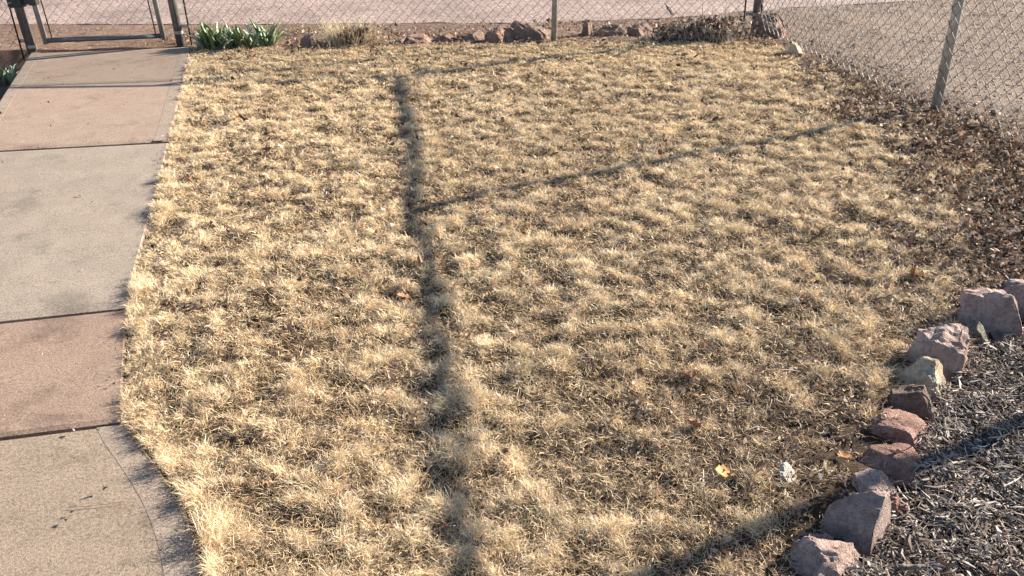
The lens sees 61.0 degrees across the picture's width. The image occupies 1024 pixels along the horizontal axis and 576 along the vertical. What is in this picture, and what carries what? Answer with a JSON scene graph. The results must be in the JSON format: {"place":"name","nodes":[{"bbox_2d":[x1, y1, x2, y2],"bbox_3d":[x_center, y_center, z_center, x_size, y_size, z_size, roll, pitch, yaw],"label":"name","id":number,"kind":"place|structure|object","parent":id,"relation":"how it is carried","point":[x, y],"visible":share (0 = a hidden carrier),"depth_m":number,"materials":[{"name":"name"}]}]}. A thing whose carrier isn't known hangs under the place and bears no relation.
{"place":"outdoors","nodes":[
{"label":"outdoors","id":0,"kind":"place"},
{"bbox_2d":[0,47,204,575],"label":"sidewalk","id":1,"kind":"structure","parent":0,"point":[53,466],"depth_m":2.59,"materials":[{"name":"beige concrete"}]},
{"bbox_2d":[0,51,192,561],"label":"path grit","id":2,"kind":"object","parent":1,"relation":"on","point":[104,487],"visible":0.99,"depth_m":2.63,"materials":[{"name":"grey gravel"}]},
{"bbox_2d":[68,500,127,506],"bbox_3d":[-0.851,0.445,1.789,0.118,0.004,0.005,-4,28,-6],"label":"stick","id":3,"kind":"object","parent":1,"relation":"on","point":[95,505],"visible":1,"depth_m":1.79,"materials":[{"name":"wood"}]},
{"bbox_2d":[0,0,920,25],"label":"road","id":4,"kind":"structure","parent":0,"point":[588,5],"depth_m":7.72,"materials":[{"name":"grey asphalt"}]},
{"bbox_2d":[0,0,1023,575],"bbox_3d":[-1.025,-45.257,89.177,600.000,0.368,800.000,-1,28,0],"label":"ground","id":5,"kind":"structure","parent":0,"point":[16,58],"depth_m":2.50,"materials":[{"name":"beige plant"}]},
{"bbox_2d":[0,63,17,85],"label":"iris plant","id":6,"kind":"object","parent":5,"relation":"on","point":[6,76],"visible":0.51,"depth_m":5.92,"materials":[{"name":"green plant"}]},
{"bbox_2d":[0,0,37,60],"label":"chain link fence","id":7,"kind":"object","parent":5,"relation":"on","point":[28,40],"visible":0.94,"depth_m":6.25,"materials":[{"name":"metal"}]},
{"bbox_2d":[6,0,165,44],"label":"gate","id":8,"kind":"structure","parent":7,"relation":"attached to","point":[34,4],"depth_m":6.31,"materials":[{"name":"metal"}]},
{"bbox_2d":[186,20,235,49],"bbox_3d":[-2.144,-1.800,6.233,0.306,0.208,0.360,-19,32,-30],"label":"iris plant","id":9,"kind":"object","parent":5,"relation":"on","point":[206,40],"visible":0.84,"depth_m":6.22,"materials":[{"name":"green plant"}]},
{"bbox_2d":[207,21,274,49],"bbox_3d":[-1.994,-1.807,6.267,0.473,0.190,0.299,6,28,13],"label":"iris plant","id":10,"kind":"object","parent":5,"relation":"on","point":[237,34],"visible":0.79,"depth_m":6.25,"materials":[{"name":"green plant"}]},
{"bbox_2d":[242,18,289,47],"bbox_3d":[-1.805,-1.869,6.361,0.321,0.226,0.276,-13,30,-22],"label":"iris plant","id":11,"kind":"object","parent":5,"relation":"on","point":[266,38],"visible":0.73,"depth_m":6.32,"materials":[{"name":"green plant"}]},
{"bbox_2d":[300,33,321,48],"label":"rock","id":12,"kind":"object","parent":5,"relation":"on","point":[306,41],"visible":0.42,"depth_m":6.25,"materials":[{"name":"brown stone"}]},
{"bbox_2d":[302,10,392,48],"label":"dry bunch grass","id":13,"kind":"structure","parent":5,"relation":"on","point":[357,33],"depth_m":6.30,"materials":[{"name":"beige plant"}]},
{"bbox_2d":[394,35,407,43],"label":"rock","id":14,"kind":"object","parent":5,"relation":"on","point":[402,39],"visible":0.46,"depth_m":6.34,"materials":[{"name":"pink stone"}]},
{"bbox_2d":[398,292,417,297],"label":"fallen leaf","id":15,"kind":"object","parent":5,"relation":"on","point":[402,294],"visible":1,"depth_m":2.60,"materials":[{"name":"plant"}]},
{"bbox_2d":[406,33,431,44],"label":"rock","id":16,"kind":"object","parent":5,"relation":"on","point":[419,38],"visible":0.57,"depth_m":6.35,"materials":[{"name":"pink stone"}]},
{"bbox_2d":[432,33,455,41],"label":"rock","id":17,"kind":"object","parent":5,"relation":"on","point":[447,37],"visible":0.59,"depth_m":6.39,"materials":[{"name":"pink stone"}]},
{"bbox_2d":[167,0,761,46],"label":"chain link fence","id":18,"kind":"object","parent":5,"relation":"on","point":[178,26],"visible":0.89,"depth_m":6.31,"materials":[{"name":"metal"}]},
{"bbox_2d":[458,29,484,40],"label":"rock","id":19,"kind":"object","parent":5,"relation":"on","point":[478,34],"visible":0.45,"depth_m":6.43,"materials":[{"name":"pink stone"}]},
{"bbox_2d":[484,26,513,42],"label":"rock","id":20,"kind":"object","parent":5,"relation":"on","point":[497,34],"visible":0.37,"depth_m":6.36,"materials":[{"name":"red stone"}]},
{"bbox_2d":[0,0,1023,486],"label":"twig debris","id":21,"kind":"object","parent":5,"relation":"on","point":[848,192],"visible":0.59,"depth_m":3.50,"materials":[{"name":"brown wood"}]},
{"bbox_2d":[511,20,550,41],"bbox_3d":[0.169,-1.857,6.439,0.384,0.240,0.274,-1,28,0],"label":"rock","id":22,"kind":"object","parent":5,"relation":"on","point":[537,33],"visible":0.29,"depth_m":6.39,"materials":[{"name":"pink stone"}]},
{"bbox_2d":[112,32,1023,575],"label":"lawn grass","id":23,"kind":"structure","parent":5,"relation":"on","point":[214,528],"depth_m":2.70,"materials":[{"name":"plant"}]},
{"bbox_2d":[676,367,694,377],"bbox_3d":[0.429,0.212,2.155,0.060,0.014,0.033,22,-3,43],"label":"fallen leaf","id":24,"kind":"object","parent":23,"relation":"on","point":[687,375],"visible":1,"depth_m":2.14,"materials":[{"name":"brown plant"}]},
{"bbox_2d":[687,418,703,427],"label":"fallen leaf","id":25,"kind":"object","parent":23,"relation":"on","point":[694,423],"visible":0.9,"depth_m":1.96,"materials":[{"name":"brown plant"}]},
{"bbox_2d":[135,15,1023,575],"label":"leaf litter","id":26,"kind":"object","parent":5,"relation":"on","point":[1013,149],"visible":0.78,"depth_m":3.31,"materials":[{"name":"brown plant"}]},
{"bbox_2d":[582,19,592,35],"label":"rock","id":27,"kind":"object","parent":5,"relation":"on","point":[587,29],"visible":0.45,"depth_m":6.46,"materials":[{"name":"brown stone"}]},
{"bbox_2d":[593,24,629,35],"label":"rock","id":28,"kind":"object","parent":5,"relation":"on","point":[614,30],"visible":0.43,"depth_m":6.46,"materials":[{"name":"grey stone"}]},
{"bbox_2d":[626,21,653,35],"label":"rock","id":29,"kind":"object","parent":5,"relation":"on","point":[636,29],"visible":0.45,"depth_m":6.50,"materials":[{"name":"pink stone"}]},
{"bbox_2d":[641,22,699,42],"bbox_3d":[1.139,-1.808,6.257,0.478,0.208,0.342,-12,30,-20],"label":"dead shrub","id":30,"kind":"object","parent":5,"relation":"on","point":[664,34],"visible":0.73,"depth_m":6.22,"materials":[{"name":"brown plant"}]},
{"bbox_2d":[663,14,773,43],"bbox_3d":[1.472,-1.794,6.239,0.848,0.316,0.556,8,29,17],"label":"dead shrub","id":31,"kind":"object","parent":5,"relation":"on","point":[705,30],"visible":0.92,"depth_m":6.16,"materials":[{"name":"brown plant"}]},
{"bbox_2d":[700,0,754,31],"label":"dried stalks","id":32,"kind":"object","parent":5,"relation":"on","point":[722,9],"visible":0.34,"depth_m":6.32,"materials":[{"name":"brown plant"}]},
{"bbox_2d":[715,464,742,476],"bbox_3d":[0.455,0.381,1.827,0.061,0.015,0.034,-14,30,-23],"label":"fallen leaf","id":33,"kind":"object","parent":5,"relation":"on","point":[723,469],"visible":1,"depth_m":1.83,"materials":[{"name":"yellow plant"}]},
{"bbox_2d":[746,460,763,476],"bbox_3d":[0.506,0.378,1.818,0.055,0.013,0.030,-39,32,-15],"label":"fallen leaf","id":34,"kind":"object","parent":5,"relation":"on","point":[759,464],"visible":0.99,"depth_m":1.82,"materials":[{"name":"brown plant"}]},
{"bbox_2d":[753,12,783,38],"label":"rock","id":35,"kind":"object","parent":5,"relation":"on","point":[762,32],"visible":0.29,"depth_m":6.26,"materials":[{"name":"brown stone"}]},
{"bbox_2d":[777,27,785,37],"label":"rock","id":36,"kind":"object","parent":5,"relation":"on","point":[783,32],"visible":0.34,"depth_m":6.23,"materials":[{"name":"pink stone"}]},
{"bbox_2d":[778,460,796,482],"bbox_3d":[0.578,0.399,1.822,0.047,0.076,0.046,-1,28,0],"label":"stone chip","id":37,"kind":"object","parent":5,"relation":"on","point":[785,468],"visible":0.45,"depth_m":1.81,"materials":[{"name":"white stone"}]},
{"bbox_2d":[779,429,801,436],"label":"fallen leaf","id":38,"kind":"object","parent":5,"relation":"on","point":[791,434],"visible":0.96,"depth_m":1.94,"materials":[{"name":"brown plant"}]},
{"bbox_2d":[786,42,802,55],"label":"rock","id":39,"kind":"object","parent":5,"relation":"on","point":[795,48],"visible":0.41,"depth_m":5.71,"materials":[{"name":"beige stone"}]},
{"bbox_2d":[808,533,833,540],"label":"rock","id":40,"kind":"object","parent":5,"relation":"on","point":[826,536],"visible":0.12,"depth_m":1.64,"materials":[{"name":"grey stone"}]},
{"bbox_2d":[789,536,859,575],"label":"rock","id":41,"kind":"object","parent":5,"relation":"on","point":[813,555],"visible":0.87,"depth_m":1.59,"materials":[{"name":"pink stone"}]},
{"bbox_2d":[836,452,860,457],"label":"fallen leaf","id":42,"kind":"object","parent":5,"relation":"on","point":[845,455],"visible":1,"depth_m":1.86,"materials":[{"name":"orange plant"}]},
{"bbox_2d":[820,491,890,557],"bbox_3d":[0.678,0.488,1.669,0.170,0.183,0.114,-1,28,0],"label":"rock","id":43,"kind":"object","parent":5,"relation":"on","point":[862,520],"visible":0.51,"depth_m":1.66,"materials":[{"name":"stone"}]},
{"bbox_2d":[850,468,896,494],"bbox_3d":[0.743,0.409,1.798,0.110,0.046,0.089,-1,28,0],"label":"rock","id":44,"kind":"object","parent":5,"relation":"on","point":[866,482],"visible":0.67,"depth_m":1.79,"materials":[{"name":"pink stone"}]},
{"bbox_2d":[752,0,1023,147],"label":"chain link fence","id":45,"kind":"object","parent":5,"relation":"on","point":[954,23],"visible":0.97,"depth_m":4.34,"materials":[{"name":"metal"}]},
{"bbox_2d":[874,288,901,300],"bbox_3d":[1.078,0.020,2.486,0.091,0.024,0.015,-10,29,-16],"label":"stick","id":46,"kind":"object","parent":5,"relation":"on","point":[875,299],"visible":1,"depth_m":2.48,"materials":[{"name":"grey wood"}]},
{"bbox_2d":[858,443,928,487],"bbox_3d":[0.821,0.377,1.861,0.160,0.050,0.119,-1,28,0],"label":"rock","id":47,"kind":"object","parent":5,"relation":"on","point":[903,460],"visible":0.73,"depth_m":1.85,"materials":[{"name":"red stone"}]},
{"bbox_2d":[890,493,899,520],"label":"rock","id":48,"kind":"object","parent":5,"relation":"on","point":[894,498],"visible":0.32,"depth_m":1.73,"materials":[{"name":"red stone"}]},
{"bbox_2d":[867,408,934,456],"bbox_3d":[0.869,0.325,1.954,0.167,0.055,0.132,-1,28,0],"label":"rock","id":49,"kind":"object","parent":5,"relation":"on","point":[893,430],"visible":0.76,"depth_m":1.95,"materials":[{"name":"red stone"}]},
{"bbox_2d":[898,502,909,518],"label":"rock","id":50,"kind":"object","parent":5,"relation":"on","point":[902,506],"visible":0.25,"depth_m":1.74,"materials":[{"name":"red stone"}]},
{"bbox_2d":[890,114,928,119],"bbox_3d":[1.937,-0.833,4.233,0.210,0.026,0.022,-7,28,-11],"label":"stick","id":51,"kind":"object","parent":5,"relation":"on","point":[907,116],"visible":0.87,"depth_m":4.22,"materials":[{"name":"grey wood"}]},
{"bbox_2d":[888,384,936,422],"bbox_3d":[0.954,0.285,2.054,0.131,0.126,0.110,4,28,11],"label":"rock","id":52,"kind":"object","parent":5,"relation":"on","point":[909,398],"visible":0.41,"depth_m":2.02,"materials":[{"name":"brown stone"}]},
{"bbox_2d":[909,266,915,279],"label":"fallen leaf","id":53,"kind":"object","parent":5,"relation":"on","point":[913,269],"visible":0.81,"depth_m":2.67,"materials":[{"name":"brown plant"}]},
{"bbox_2d":[896,356,948,405],"bbox_3d":[1.012,0.237,2.122,0.148,0.116,0.116,-1,28,0],"label":"rock","id":54,"kind":"object","parent":5,"relation":"on","point":[927,372],"visible":0.51,"depth_m":2.12,"materials":[{"name":"beige stone"}]},
{"bbox_2d":[843,326,1023,575],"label":"wood mulch","id":55,"kind":"object","parent":5,"relation":"on","point":[944,463],"visible":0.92,"depth_m":1.80,"materials":[{"name":"wood"}]},
{"bbox_2d":[894,562,928,570],"bbox_3d":[0.725,0.504,1.574,0.066,0.017,0.018,-1,28,0],"label":"stick","id":56,"kind":"object","parent":55,"relation":"on","point":[903,566],"visible":1,"depth_m":1.57,"materials":[{"name":"grey wood"}]},
{"bbox_2d":[921,391,937,426],"bbox_3d":[0.897,0.268,1.870,0.048,0.083,0.033,10,30,21],"label":"stick","id":57,"kind":"object","parent":55,"relation":"on","point":[928,399],"visible":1,"depth_m":1.86,"materials":[{"name":"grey wood"}]},
{"bbox_2d":[932,557,949,575],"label":"fallen leaf","id":58,"kind":"object","parent":55,"relation":"on","point":[942,562],"visible":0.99,"depth_m":1.59,"materials":[{"name":"brown plant"}]},
{"bbox_2d":[906,323,969,382],"bbox_3d":[1.103,0.195,2.217,0.169,0.174,0.165,-1,28,0],"label":"rock","id":59,"kind":"object","parent":5,"relation":"on","point":[946,345],"visible":0.53,"depth_m":2.19,"materials":[{"name":"pink stone"}]},
{"bbox_2d":[956,193,964,199],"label":"fallen leaf","id":60,"kind":"object","parent":5,"relation":"on","point":[959,196],"visible":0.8,"depth_m":3.27,"materials":[{"name":"brown plant"}]},
{"bbox_2d":[968,320,992,349],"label":"rock","id":61,"kind":"object","parent":5,"relation":"on","point":[977,328],"visible":0.52,"depth_m":2.31,"materials":[{"name":"stone"}]},
{"bbox_2d":[954,287,1023,341],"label":"rock","id":62,"kind":"object","parent":5,"relation":"on","point":[991,309],"visible":0.55,"depth_m":2.37,"materials":[{"name":"pink stone"}]},
{"bbox_2d":[1002,279,1023,321],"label":"rock","id":63,"kind":"object","parent":5,"relation":"on","point":[1014,288],"visible":0.16,"depth_m":2.47,"materials":[{"name":"stone"}]},
{"bbox_2d":[4,0,1023,141],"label":"gravel","id":64,"kind":"structure","parent":0,"point":[988,87],"depth_m":5.99,"materials":[{"name":"grey gravel"}]}
]}

